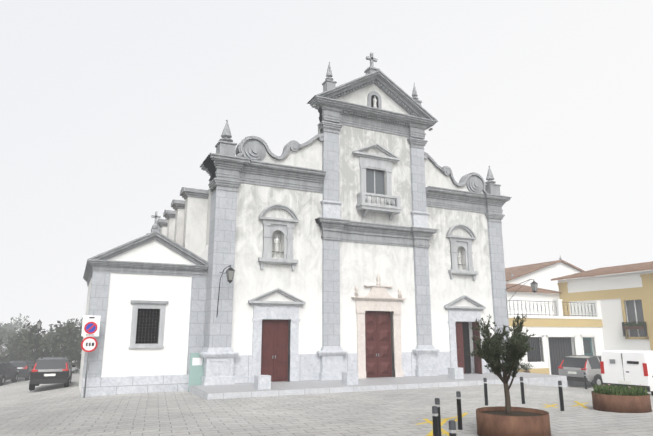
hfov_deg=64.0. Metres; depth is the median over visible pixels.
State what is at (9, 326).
tree
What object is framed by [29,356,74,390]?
black suv
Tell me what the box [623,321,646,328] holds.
window box plants
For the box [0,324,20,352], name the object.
tree
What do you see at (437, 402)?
bollard
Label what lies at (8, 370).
car
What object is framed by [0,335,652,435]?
ground
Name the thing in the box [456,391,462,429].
bollard
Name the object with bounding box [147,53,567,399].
church
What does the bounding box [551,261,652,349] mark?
yellow house
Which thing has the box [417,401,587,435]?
yellow markings
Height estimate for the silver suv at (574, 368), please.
1.680 m
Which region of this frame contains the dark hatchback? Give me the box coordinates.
[8,360,33,380]
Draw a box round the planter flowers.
[593,382,647,395]
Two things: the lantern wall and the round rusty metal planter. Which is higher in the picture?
the lantern wall
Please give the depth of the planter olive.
10.74 m
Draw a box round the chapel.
[79,211,208,397]
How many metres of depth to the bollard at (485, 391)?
16.66 m
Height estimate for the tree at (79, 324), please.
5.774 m
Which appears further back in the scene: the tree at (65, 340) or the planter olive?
the tree at (65, 340)
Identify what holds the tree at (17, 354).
on the ground
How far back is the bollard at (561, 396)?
15.14 m
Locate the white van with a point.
(634, 368)
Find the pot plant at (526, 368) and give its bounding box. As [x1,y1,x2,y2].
[518,362,535,372]
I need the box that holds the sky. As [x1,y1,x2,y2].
[0,0,652,333]
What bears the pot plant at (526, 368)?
on the house terrace
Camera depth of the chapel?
22.90 m
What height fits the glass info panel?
1.670 m
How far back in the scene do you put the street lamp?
38.59 m
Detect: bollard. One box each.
[432,406,438,435]
[435,398,440,435]
[449,420,455,435]
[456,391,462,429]
[483,378,487,405]
[520,377,524,403]
[558,381,563,410]
[584,372,586,388]
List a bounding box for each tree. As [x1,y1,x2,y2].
[0,313,41,351]
[0,318,24,350]
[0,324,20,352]
[0,330,34,361]
[4,330,61,362]
[18,319,82,373]
[41,318,82,353]
[468,313,535,413]
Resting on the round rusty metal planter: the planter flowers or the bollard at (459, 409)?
the planter flowers
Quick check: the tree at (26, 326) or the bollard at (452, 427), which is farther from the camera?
the tree at (26, 326)
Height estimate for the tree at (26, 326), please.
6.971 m
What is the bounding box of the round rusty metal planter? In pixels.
[591,391,651,412]
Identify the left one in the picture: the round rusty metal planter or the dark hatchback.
the dark hatchback
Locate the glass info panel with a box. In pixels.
[188,353,203,391]
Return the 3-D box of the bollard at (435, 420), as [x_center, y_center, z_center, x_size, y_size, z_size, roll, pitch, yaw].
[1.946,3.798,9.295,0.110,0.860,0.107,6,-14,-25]
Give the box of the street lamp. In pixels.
[34,320,41,364]
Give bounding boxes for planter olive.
[476,406,550,435]
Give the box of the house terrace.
[505,256,604,385]
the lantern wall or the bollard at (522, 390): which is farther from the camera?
the lantern wall
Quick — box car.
[0,361,17,385]
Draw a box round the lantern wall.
[505,279,537,313]
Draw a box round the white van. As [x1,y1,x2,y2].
[600,350,652,394]
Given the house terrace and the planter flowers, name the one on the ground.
the house terrace
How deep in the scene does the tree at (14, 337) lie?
46.55 m
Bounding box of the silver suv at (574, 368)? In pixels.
[558,355,602,386]
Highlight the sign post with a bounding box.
[81,315,100,397]
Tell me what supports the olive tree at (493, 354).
on the planter olive
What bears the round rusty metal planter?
on the ground
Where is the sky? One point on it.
(109, 109)
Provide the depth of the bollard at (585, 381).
26.70 m
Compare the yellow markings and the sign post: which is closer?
the yellow markings

